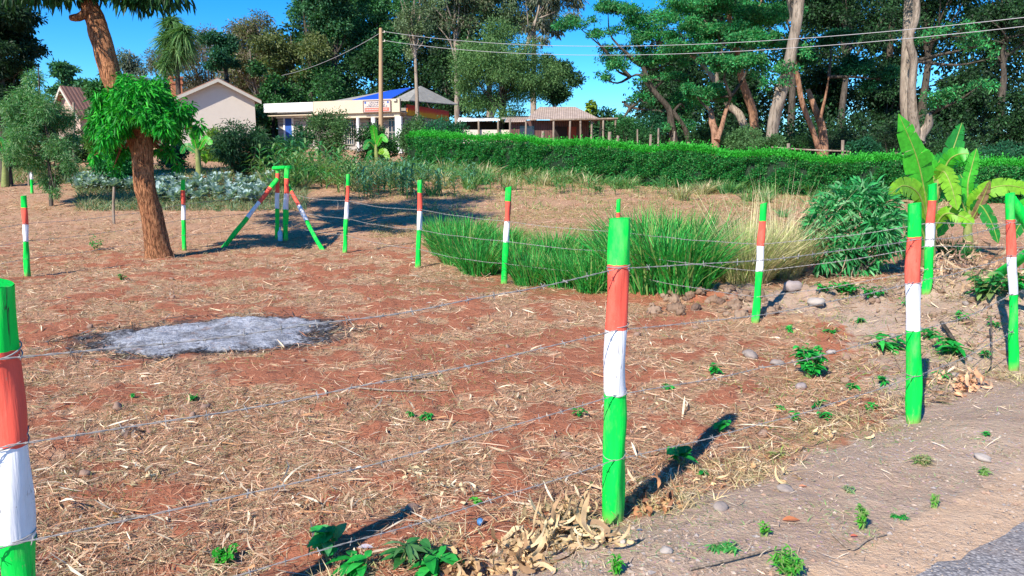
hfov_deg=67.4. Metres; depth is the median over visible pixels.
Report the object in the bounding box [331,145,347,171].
maize plant
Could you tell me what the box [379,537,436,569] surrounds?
weed
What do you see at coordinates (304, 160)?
maize plant
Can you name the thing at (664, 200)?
verge grass
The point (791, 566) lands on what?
weed
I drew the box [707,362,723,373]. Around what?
weed
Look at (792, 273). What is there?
grass tussock
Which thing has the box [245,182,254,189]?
kale plant
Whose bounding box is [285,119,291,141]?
door
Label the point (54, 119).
wood
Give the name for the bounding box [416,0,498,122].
eucalyptus tree
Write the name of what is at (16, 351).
tie wire
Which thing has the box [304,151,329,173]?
maize plant
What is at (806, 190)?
weed clump
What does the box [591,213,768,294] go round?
napier clump
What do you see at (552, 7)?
eucalyptus tree
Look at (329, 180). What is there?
weed clump
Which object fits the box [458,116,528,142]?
lean to
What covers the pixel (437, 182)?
maize plant
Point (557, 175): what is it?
weed clump
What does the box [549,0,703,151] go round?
acacia tree
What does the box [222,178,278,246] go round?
fence brace
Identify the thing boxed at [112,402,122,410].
soil clod
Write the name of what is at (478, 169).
weed clump
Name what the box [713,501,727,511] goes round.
stone
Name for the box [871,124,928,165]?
shrub
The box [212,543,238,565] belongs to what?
weed
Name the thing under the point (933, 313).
soil clod
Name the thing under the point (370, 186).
maize plant
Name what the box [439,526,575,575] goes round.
brown husks
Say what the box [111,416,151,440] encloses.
cut clump
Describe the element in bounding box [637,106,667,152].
shrub
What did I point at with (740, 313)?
soil clod
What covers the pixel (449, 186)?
weed clump
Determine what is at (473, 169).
maize plant
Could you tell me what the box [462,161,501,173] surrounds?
weed clump
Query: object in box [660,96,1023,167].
back bushes
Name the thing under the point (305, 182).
weed clump
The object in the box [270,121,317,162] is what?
shrub
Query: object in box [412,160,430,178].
maize plant
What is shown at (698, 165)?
hedge
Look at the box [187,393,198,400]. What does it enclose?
weed
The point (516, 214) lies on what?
pale grass
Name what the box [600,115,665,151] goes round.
shrub
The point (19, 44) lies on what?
conifer
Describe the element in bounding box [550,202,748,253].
napier clump
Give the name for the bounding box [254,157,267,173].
maize plant
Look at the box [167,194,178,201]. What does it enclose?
kale plant
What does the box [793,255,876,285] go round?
dry stalks
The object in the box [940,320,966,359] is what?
stick
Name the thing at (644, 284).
napier clump
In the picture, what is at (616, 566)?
weed
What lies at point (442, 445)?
barbed wire
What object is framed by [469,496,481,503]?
weed
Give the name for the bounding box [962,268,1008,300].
weed
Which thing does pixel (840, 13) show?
dark tree
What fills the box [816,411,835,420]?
weed
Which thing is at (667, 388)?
weed
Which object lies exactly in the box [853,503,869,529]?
weed
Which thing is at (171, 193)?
kale plant
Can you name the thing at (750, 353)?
stone
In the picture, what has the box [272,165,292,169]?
cross bar
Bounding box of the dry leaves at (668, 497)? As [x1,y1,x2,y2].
[625,473,682,516]
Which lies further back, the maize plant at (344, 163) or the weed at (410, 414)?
the maize plant at (344, 163)
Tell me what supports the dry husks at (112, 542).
on the ground at (956, 516)
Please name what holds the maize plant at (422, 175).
on the ground at (956, 516)
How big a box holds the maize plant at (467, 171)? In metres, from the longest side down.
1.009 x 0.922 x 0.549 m
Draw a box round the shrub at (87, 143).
[79,134,100,155]
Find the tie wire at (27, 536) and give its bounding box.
[12,526,37,542]
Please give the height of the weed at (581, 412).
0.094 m
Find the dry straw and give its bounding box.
[0,174,1023,575]
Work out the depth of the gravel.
3.54 m
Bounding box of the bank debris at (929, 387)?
[798,269,1023,429]
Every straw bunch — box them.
[124,463,166,485]
[392,464,459,478]
[424,478,500,504]
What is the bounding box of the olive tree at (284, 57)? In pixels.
[241,25,338,89]
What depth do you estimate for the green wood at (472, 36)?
75.74 m
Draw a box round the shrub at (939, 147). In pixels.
[925,137,981,156]
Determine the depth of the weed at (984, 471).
4.12 m
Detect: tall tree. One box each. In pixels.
[284,0,317,96]
[474,0,522,121]
[506,0,563,114]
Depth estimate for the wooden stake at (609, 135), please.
36.77 m
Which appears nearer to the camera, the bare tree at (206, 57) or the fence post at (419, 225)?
the fence post at (419, 225)
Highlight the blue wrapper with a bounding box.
[477,518,482,525]
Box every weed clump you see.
[248,171,281,184]
[253,165,272,180]
[280,176,303,187]
[290,173,317,188]
[291,161,321,177]
[300,172,317,181]
[302,163,331,175]
[315,171,335,184]
[341,172,381,191]
[360,164,386,183]
[375,168,417,186]
[401,165,434,180]
[416,168,453,185]
[422,182,448,196]
[429,179,452,189]
[431,158,458,169]
[433,165,466,178]
[434,161,466,175]
[448,164,486,175]
[455,168,481,181]
[457,173,487,189]
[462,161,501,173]
[463,163,500,175]
[473,168,497,184]
[489,168,507,181]
[489,174,521,190]
[500,168,522,179]
[520,168,548,178]
[521,173,541,184]
[528,171,556,185]
[533,167,571,182]
[533,169,557,178]
[556,168,582,181]
[569,171,600,188]
[589,175,612,184]
[592,184,604,191]
[597,174,629,187]
[605,180,624,188]
[611,175,640,188]
[649,174,673,187]
[663,180,701,200]
[688,180,720,194]
[694,180,715,193]
[700,177,731,192]
[707,177,751,193]
[715,181,736,193]
[734,181,756,193]
[734,188,758,201]
[755,181,785,195]
[756,195,777,202]
[758,192,772,197]
[759,193,775,202]
[762,187,778,195]
[771,207,794,217]
[786,185,813,195]
[805,189,833,196]
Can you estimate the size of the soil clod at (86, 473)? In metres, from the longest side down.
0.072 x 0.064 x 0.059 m
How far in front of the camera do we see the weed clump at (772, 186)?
27.57 m
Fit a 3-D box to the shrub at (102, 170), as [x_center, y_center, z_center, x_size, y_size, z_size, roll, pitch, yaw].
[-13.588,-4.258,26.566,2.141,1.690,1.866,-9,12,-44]
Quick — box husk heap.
[482,470,634,563]
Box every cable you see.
[281,34,377,75]
[384,17,1023,45]
[385,26,1023,54]
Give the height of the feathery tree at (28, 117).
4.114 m
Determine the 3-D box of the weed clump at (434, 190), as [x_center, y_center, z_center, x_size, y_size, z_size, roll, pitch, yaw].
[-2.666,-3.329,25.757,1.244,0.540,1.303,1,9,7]
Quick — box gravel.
[410,265,1023,575]
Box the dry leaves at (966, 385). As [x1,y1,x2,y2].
[923,366,992,396]
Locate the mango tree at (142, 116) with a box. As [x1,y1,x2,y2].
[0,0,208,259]
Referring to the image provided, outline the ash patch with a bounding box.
[77,316,338,358]
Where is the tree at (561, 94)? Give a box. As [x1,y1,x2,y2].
[535,52,589,106]
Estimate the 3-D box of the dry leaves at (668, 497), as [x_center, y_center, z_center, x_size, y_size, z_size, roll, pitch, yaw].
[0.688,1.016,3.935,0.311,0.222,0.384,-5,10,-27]
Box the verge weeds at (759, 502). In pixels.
[486,386,1018,573]
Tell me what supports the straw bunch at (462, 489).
on the ground at (956, 516)
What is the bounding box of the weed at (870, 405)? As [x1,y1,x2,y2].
[864,402,878,410]
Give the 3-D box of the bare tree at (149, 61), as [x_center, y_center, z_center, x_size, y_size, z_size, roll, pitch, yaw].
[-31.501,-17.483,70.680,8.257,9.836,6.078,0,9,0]
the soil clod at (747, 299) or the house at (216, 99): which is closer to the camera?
the soil clod at (747, 299)
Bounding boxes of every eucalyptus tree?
[96,47,155,80]
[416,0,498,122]
[488,0,588,121]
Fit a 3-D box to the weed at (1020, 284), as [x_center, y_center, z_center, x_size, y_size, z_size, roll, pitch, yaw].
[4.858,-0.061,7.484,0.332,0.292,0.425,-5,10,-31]
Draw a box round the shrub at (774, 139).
[748,132,787,156]
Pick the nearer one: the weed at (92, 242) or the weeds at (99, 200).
the weed at (92, 242)
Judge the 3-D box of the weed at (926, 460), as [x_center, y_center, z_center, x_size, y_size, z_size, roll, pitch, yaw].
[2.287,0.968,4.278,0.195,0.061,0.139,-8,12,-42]
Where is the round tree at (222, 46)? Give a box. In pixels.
[196,29,245,83]
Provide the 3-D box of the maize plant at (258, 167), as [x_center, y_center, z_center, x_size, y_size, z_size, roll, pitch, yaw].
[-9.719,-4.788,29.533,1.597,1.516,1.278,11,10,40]
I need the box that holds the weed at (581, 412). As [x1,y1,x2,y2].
[571,407,588,417]
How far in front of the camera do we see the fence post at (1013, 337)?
6.28 m
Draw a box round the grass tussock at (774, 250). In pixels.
[675,184,859,285]
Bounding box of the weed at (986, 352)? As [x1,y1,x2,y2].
[979,350,993,358]
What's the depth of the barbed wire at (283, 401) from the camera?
2.90 m
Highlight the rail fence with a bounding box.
[771,140,903,164]
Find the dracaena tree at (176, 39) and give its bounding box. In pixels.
[145,13,205,102]
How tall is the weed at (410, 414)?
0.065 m
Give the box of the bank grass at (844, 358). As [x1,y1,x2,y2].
[600,275,1022,462]
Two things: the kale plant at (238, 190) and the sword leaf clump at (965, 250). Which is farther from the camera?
the kale plant at (238, 190)
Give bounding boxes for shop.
[264,86,457,152]
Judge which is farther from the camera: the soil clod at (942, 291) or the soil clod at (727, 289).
the soil clod at (727, 289)
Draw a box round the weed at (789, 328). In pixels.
[785,324,793,333]
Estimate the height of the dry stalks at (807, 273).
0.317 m
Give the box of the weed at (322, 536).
[307,523,346,563]
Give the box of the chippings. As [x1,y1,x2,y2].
[895,498,1023,575]
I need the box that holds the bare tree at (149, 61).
[139,47,210,90]
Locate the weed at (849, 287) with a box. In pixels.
[828,280,859,295]
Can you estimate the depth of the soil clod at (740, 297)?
8.92 m
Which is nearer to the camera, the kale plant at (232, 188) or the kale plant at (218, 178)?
the kale plant at (232, 188)
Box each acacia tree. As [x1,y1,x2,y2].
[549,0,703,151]
[650,0,788,131]
[678,26,783,157]
[692,0,807,148]
[749,0,816,139]
[781,26,900,165]
[900,0,1001,151]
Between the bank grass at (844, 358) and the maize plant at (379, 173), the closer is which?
the bank grass at (844, 358)
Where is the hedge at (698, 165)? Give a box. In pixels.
[404,126,1023,203]
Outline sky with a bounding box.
[24,0,1023,143]
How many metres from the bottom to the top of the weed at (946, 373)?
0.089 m
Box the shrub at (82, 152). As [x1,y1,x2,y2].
[53,127,89,162]
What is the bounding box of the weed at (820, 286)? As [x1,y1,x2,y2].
[814,282,833,291]
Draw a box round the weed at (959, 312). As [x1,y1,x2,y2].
[953,310,974,320]
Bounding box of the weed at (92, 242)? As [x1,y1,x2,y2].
[89,234,103,249]
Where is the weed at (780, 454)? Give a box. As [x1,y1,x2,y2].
[767,446,788,458]
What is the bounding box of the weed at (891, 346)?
[864,331,905,354]
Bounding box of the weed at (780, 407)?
[775,405,786,411]
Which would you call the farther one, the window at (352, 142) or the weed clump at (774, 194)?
the window at (352, 142)
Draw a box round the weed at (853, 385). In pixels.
[845,383,860,390]
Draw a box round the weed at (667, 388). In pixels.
[663,383,674,390]
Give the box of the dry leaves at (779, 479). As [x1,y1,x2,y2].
[684,427,874,490]
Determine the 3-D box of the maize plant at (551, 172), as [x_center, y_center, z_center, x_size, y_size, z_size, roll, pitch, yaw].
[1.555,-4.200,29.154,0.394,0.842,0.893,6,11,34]
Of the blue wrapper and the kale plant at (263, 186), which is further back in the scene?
the kale plant at (263, 186)
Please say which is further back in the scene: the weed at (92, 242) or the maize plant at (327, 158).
the maize plant at (327, 158)
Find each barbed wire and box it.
[0,208,276,245]
[0,221,1018,359]
[0,252,1023,447]
[0,291,1021,548]
[1,224,274,263]
[2,192,276,227]
[234,327,1023,575]
[286,225,1023,296]
[287,193,1020,244]
[289,210,1023,271]
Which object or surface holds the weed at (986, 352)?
on the ground at (956, 516)
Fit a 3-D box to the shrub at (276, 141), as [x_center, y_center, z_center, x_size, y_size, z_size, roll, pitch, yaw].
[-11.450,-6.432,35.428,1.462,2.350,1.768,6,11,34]
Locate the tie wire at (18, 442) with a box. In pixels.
[0,427,29,450]
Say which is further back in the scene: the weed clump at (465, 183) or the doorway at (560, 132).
the doorway at (560, 132)
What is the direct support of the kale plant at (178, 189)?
on the ground at (956, 516)
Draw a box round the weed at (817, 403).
[811,398,827,409]
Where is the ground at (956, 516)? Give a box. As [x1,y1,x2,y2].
[0,146,1023,575]
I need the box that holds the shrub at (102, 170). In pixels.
[83,142,153,187]
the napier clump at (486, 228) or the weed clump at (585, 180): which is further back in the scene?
the weed clump at (585, 180)
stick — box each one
[108,514,160,523]
[352,386,447,391]
[409,374,441,379]
[689,547,789,570]
[831,533,886,549]
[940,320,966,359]
[983,317,992,375]
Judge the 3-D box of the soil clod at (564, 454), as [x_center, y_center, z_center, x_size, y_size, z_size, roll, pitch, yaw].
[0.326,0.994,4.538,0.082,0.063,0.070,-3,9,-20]
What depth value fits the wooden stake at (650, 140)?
36.80 m
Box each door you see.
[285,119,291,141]
[567,127,575,147]
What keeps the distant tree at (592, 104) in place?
on the ground at (956, 516)
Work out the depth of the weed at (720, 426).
4.96 m
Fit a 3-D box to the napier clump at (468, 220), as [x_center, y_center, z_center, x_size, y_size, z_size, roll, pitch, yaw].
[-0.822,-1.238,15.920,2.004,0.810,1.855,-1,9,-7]
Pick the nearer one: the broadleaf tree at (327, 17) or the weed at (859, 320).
the weed at (859, 320)
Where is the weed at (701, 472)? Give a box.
[695,469,708,475]
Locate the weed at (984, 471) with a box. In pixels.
[978,466,991,475]
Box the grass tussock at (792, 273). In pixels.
[713,169,870,279]
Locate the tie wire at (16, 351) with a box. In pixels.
[2,340,22,358]
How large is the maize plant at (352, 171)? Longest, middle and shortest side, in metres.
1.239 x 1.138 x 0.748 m
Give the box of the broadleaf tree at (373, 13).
[341,0,417,68]
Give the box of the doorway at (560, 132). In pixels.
[552,127,566,148]
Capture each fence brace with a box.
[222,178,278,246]
[289,183,324,249]
[986,250,1023,280]
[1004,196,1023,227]
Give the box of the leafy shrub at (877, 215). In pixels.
[795,171,909,277]
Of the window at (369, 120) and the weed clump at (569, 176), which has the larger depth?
the window at (369, 120)
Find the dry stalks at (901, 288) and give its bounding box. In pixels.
[850,252,976,303]
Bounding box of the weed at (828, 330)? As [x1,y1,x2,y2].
[822,328,841,334]
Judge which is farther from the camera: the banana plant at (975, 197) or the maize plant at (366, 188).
the maize plant at (366, 188)
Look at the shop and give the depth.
50.89 m
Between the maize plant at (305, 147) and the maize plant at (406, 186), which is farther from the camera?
the maize plant at (305, 147)
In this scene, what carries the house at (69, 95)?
on the ground at (956, 516)
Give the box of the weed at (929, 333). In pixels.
[921,327,942,342]
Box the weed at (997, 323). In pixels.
[985,316,1002,327]
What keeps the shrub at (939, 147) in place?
on the ground at (956, 516)
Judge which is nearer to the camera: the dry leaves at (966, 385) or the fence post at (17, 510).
the fence post at (17, 510)
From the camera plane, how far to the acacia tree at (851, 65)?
40.75 m
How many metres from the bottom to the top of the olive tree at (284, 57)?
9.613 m
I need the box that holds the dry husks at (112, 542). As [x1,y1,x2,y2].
[0,244,1019,575]
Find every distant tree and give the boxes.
[43,58,89,95]
[81,73,104,120]
[584,99,597,115]
[589,106,615,138]
[613,95,644,117]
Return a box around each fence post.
[0,278,35,575]
[21,195,30,276]
[30,174,33,193]
[181,179,186,250]
[275,170,279,239]
[283,167,289,240]
[343,174,349,252]
[415,179,422,267]
[501,186,511,283]
[602,217,629,523]
[616,198,620,217]
[751,203,766,323]
[904,202,922,423]
[921,183,936,294]
[1005,192,1018,370]
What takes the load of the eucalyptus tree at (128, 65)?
on the ground at (956, 516)
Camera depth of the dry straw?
5.26 m
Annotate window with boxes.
[344,120,354,144]
[368,119,378,128]
[388,119,394,140]
[520,126,533,142]
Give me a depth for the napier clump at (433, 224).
16.22 m
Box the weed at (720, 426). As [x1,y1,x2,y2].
[711,420,730,432]
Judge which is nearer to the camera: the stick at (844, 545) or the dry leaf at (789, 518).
the stick at (844, 545)
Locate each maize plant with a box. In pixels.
[241,158,260,178]
[246,144,275,172]
[253,148,292,190]
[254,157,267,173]
[260,144,288,170]
[262,149,289,174]
[262,156,285,178]
[263,143,285,165]
[271,151,299,190]
[275,137,307,155]
[280,155,304,188]
[281,152,310,186]
[284,151,307,174]
[287,147,317,169]
[289,159,313,186]
[290,158,316,187]
[291,146,314,171]
[296,138,319,166]
[299,146,320,170]
[302,151,333,186]
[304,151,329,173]
[307,140,332,167]
[308,144,341,180]
[310,145,346,188]
[320,144,351,172]
[320,148,351,176]
[322,160,349,190]
[323,158,344,192]
[327,159,356,193]
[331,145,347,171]
[333,154,355,173]
[336,166,358,190]
[343,160,363,186]
[346,163,359,184]
[351,160,367,185]
[352,180,364,198]
[355,165,371,196]
[361,172,382,198]
[361,175,380,198]
[362,176,372,197]
[366,158,395,187]
[368,168,388,194]
[379,169,398,195]
[380,172,389,187]
[382,157,405,185]
[388,166,408,194]
[393,170,408,195]
[396,172,415,198]
[397,160,412,190]
[400,167,414,192]
[401,163,419,196]
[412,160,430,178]
[413,164,431,190]
[419,158,434,185]
[427,168,444,185]
[432,168,444,195]
[442,158,462,185]
[442,167,464,196]
[461,164,473,182]
[463,168,474,191]
[464,159,480,179]
[482,172,498,190]
[509,173,520,192]
[547,166,556,186]
[558,173,568,191]
[583,171,594,193]
[611,177,621,194]
[663,176,674,196]
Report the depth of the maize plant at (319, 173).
27.87 m
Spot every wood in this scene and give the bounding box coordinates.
[35,88,165,144]
[231,0,496,144]
[505,104,684,153]
[622,0,1023,144]
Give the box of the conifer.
[0,0,52,185]
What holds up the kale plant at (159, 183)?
on the ground at (956, 516)
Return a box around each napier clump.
[406,213,473,241]
[409,219,481,255]
[414,217,515,266]
[430,211,514,235]
[435,232,518,276]
[443,217,524,252]
[472,222,540,245]
[475,231,575,269]
[479,244,567,287]
[496,230,602,265]
[519,222,586,251]
[522,245,599,289]
[537,233,604,266]
[546,242,606,293]
[548,224,693,287]
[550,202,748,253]
[551,226,604,252]
[564,208,756,295]
[568,197,718,240]
[586,202,757,244]
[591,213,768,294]
[626,201,772,241]
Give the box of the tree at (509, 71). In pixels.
[435,14,572,129]
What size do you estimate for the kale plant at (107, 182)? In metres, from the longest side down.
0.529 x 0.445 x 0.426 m
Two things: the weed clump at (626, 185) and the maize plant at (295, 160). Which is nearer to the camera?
the maize plant at (295, 160)
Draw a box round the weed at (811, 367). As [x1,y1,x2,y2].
[788,343,828,377]
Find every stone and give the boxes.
[659,546,672,553]
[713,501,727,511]
[742,349,757,358]
[769,359,784,365]
[776,484,793,492]
[782,280,802,291]
[795,382,806,389]
[807,297,825,305]
[974,453,991,462]
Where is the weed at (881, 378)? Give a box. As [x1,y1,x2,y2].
[876,375,888,385]
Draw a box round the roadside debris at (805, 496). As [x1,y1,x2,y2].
[432,278,1023,575]
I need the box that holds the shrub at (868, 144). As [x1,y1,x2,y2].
[844,134,884,155]
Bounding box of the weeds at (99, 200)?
[63,177,317,211]
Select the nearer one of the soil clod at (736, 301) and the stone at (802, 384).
the stone at (802, 384)
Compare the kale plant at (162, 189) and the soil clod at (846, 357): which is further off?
the kale plant at (162, 189)
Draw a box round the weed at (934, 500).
[930,493,939,507]
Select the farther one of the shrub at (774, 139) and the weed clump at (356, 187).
the shrub at (774, 139)
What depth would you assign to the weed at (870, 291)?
8.24 m
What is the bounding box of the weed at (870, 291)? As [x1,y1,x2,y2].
[857,284,886,297]
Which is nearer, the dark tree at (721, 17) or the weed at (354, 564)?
the weed at (354, 564)
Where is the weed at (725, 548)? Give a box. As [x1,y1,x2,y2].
[704,539,743,556]
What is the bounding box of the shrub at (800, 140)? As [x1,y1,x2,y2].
[783,131,815,154]
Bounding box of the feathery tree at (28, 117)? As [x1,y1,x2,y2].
[0,67,86,205]
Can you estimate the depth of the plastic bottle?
16.48 m
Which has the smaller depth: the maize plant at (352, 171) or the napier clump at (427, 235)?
the napier clump at (427, 235)
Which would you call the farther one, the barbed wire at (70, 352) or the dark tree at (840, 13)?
the dark tree at (840, 13)
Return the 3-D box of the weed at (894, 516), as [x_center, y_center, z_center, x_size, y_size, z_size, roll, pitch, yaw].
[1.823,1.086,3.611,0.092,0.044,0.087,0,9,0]
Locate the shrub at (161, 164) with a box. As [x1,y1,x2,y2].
[156,138,190,169]
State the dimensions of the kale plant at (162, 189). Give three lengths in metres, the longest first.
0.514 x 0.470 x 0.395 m
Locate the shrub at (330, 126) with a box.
[298,105,354,162]
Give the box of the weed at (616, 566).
[607,553,626,575]
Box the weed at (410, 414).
[406,411,415,416]
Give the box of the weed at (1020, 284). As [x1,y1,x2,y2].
[987,269,1023,292]
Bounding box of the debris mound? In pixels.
[870,222,1023,297]
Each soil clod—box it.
[79,469,91,477]
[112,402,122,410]
[200,404,210,410]
[405,503,420,512]
[560,452,573,459]
[646,305,661,314]
[660,292,669,297]
[667,288,681,297]
[667,303,685,312]
[669,293,680,302]
[675,308,685,315]
[685,291,695,298]
[691,303,700,310]
[695,287,705,295]
[706,295,719,303]
[715,298,725,304]
[716,307,725,312]
[719,284,735,291]
[722,311,730,316]
[724,287,730,293]
[727,299,743,308]
[728,303,741,309]
[734,309,749,318]
[738,293,749,300]
[742,290,750,294]
[743,296,753,302]
[757,429,768,437]
[760,305,777,315]
[764,300,781,310]
[840,377,850,383]
[842,355,850,360]
[863,335,871,339]
[868,297,875,303]
[929,311,937,316]
[937,289,945,293]
[963,318,973,324]
[967,297,975,302]
[983,303,992,308]
[994,314,1001,318]
[998,350,1007,355]
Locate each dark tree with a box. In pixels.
[244,56,304,140]
[277,62,356,102]
[340,45,409,107]
[407,40,476,121]
[637,55,711,152]
[685,0,751,116]
[700,68,769,132]
[752,0,836,133]
[800,0,901,132]
[801,64,855,124]
[848,52,900,136]
[854,0,903,57]
[870,0,994,124]
[919,60,1011,141]
[950,0,1023,137]
[985,87,1023,155]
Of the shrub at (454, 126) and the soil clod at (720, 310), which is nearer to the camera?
the soil clod at (720, 310)
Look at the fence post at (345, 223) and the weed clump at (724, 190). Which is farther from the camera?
the weed clump at (724, 190)
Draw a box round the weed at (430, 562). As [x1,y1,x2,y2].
[408,546,464,575]
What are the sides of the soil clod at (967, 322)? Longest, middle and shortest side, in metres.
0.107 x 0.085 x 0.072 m
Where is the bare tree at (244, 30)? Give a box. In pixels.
[213,9,275,130]
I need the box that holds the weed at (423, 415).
[417,412,433,421]
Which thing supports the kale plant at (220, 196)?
on the ground at (956, 516)
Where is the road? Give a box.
[915,522,1023,575]
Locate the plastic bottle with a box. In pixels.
[278,227,282,240]
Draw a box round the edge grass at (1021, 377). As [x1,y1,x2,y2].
[285,348,1023,575]
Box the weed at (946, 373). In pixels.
[930,370,952,378]
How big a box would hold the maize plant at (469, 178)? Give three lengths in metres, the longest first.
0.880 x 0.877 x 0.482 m
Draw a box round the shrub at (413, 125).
[390,111,427,161]
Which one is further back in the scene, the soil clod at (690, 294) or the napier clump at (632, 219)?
the napier clump at (632, 219)
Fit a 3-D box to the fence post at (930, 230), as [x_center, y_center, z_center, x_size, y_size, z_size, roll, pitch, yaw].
[4.353,-0.482,8.009,0.120,1.220,0.107,0,9,0]
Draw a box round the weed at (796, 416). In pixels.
[788,410,800,419]
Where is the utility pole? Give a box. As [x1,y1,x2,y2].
[379,28,384,128]
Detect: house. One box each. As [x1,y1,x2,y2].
[52,86,162,148]
[168,76,261,145]
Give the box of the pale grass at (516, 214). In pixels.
[367,176,812,237]
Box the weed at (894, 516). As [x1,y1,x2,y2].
[890,513,909,520]
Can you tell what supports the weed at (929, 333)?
on the ground at (956, 516)
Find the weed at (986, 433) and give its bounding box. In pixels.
[981,431,989,436]
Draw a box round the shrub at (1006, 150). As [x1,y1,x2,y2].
[969,139,1023,168]
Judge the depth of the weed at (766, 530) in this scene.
3.41 m
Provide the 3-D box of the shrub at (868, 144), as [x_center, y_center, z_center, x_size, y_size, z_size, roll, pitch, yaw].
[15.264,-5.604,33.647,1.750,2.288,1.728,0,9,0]
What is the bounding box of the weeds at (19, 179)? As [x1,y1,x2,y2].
[12,162,404,183]
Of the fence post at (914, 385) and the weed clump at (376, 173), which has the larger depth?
the weed clump at (376, 173)
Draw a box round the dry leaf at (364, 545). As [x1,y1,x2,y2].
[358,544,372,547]
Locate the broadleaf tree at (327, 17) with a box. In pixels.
[291,0,378,91]
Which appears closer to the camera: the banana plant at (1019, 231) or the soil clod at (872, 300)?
the soil clod at (872, 300)
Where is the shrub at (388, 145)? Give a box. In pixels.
[349,120,400,163]
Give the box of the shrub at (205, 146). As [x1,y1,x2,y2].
[191,124,224,161]
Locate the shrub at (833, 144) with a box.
[807,125,859,163]
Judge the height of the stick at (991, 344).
0.366 m
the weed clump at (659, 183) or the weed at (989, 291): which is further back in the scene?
the weed clump at (659, 183)
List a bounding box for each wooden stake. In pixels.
[27,164,29,185]
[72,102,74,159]
[112,187,115,223]
[509,119,510,141]
[608,132,611,148]
[649,134,651,145]
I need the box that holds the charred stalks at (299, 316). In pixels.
[37,309,382,366]
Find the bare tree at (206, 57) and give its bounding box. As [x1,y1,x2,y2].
[161,23,252,95]
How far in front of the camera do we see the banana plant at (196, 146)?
28.78 m
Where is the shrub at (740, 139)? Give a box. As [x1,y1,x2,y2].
[720,124,763,151]
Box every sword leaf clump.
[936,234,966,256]
[945,239,986,260]
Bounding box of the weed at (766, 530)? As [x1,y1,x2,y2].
[757,520,772,536]
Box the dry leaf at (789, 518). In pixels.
[782,516,798,520]
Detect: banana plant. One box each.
[0,137,17,186]
[180,128,212,177]
[363,125,389,161]
[888,114,974,266]
[937,148,1023,253]
[1015,199,1023,237]
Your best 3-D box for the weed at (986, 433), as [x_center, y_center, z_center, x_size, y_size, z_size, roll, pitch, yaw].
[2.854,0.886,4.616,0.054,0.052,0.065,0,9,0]
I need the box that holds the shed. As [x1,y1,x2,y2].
[505,107,617,148]
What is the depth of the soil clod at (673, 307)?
8.92 m
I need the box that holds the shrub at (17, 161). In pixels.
[8,134,27,170]
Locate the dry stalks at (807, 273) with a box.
[795,262,837,281]
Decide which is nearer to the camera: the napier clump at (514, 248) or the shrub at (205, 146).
the napier clump at (514, 248)
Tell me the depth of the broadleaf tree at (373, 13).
62.40 m
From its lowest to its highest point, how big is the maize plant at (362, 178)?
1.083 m
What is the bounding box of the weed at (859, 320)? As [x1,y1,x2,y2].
[851,316,865,322]
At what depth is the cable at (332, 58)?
48.53 m
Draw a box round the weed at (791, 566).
[767,543,806,575]
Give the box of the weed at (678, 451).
[666,445,697,465]
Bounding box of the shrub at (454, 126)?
[422,115,471,138]
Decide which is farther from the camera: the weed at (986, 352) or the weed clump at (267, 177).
the weed clump at (267, 177)
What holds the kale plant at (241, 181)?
on the ground at (956, 516)
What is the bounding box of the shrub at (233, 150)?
[205,117,282,175]
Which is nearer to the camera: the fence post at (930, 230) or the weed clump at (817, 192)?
the fence post at (930, 230)
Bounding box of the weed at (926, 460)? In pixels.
[905,453,936,467]
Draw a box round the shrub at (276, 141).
[251,125,281,157]
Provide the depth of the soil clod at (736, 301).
8.90 m
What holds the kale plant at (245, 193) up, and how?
on the ground at (956, 516)
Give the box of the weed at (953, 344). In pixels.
[928,335,978,357]
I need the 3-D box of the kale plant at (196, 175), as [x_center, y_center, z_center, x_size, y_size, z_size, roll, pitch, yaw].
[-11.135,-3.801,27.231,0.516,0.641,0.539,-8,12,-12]
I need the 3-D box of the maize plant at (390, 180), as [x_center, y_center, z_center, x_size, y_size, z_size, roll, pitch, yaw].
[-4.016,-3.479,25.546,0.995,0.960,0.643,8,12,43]
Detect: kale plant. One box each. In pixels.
[74,182,82,187]
[80,173,90,187]
[83,177,97,185]
[93,179,103,189]
[102,179,112,190]
[107,179,118,186]
[124,179,132,190]
[156,181,167,189]
[159,186,167,198]
[163,190,180,201]
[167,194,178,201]
[170,172,178,178]
[171,186,180,200]
[179,175,188,180]
[186,188,193,197]
[190,172,204,180]
[190,189,205,201]
[199,185,208,190]
[204,176,218,184]
[209,182,216,190]
[211,185,224,195]
[215,174,222,184]
[215,194,224,202]
[221,171,232,177]
[224,182,233,189]
[224,190,234,201]
[229,186,237,195]
[231,195,239,205]
[233,182,241,194]
[234,189,247,202]
[236,177,246,184]
[238,189,252,202]
[242,182,249,188]
[245,175,254,182]
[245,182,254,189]
[247,189,257,199]
[253,186,263,199]
[259,181,268,189]
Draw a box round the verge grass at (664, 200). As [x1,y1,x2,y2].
[403,175,949,210]
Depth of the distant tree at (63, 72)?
57.61 m
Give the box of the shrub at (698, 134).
[685,125,723,152]
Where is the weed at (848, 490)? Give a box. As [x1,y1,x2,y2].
[840,485,854,493]
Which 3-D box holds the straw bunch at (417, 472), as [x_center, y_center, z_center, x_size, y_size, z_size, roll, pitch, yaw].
[-0.492,1.011,4.266,0.358,0.067,0.225,3,9,18]
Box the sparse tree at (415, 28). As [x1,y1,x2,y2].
[390,0,450,121]
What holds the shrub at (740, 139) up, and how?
on the ground at (956, 516)
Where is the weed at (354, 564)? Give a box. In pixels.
[324,550,376,575]

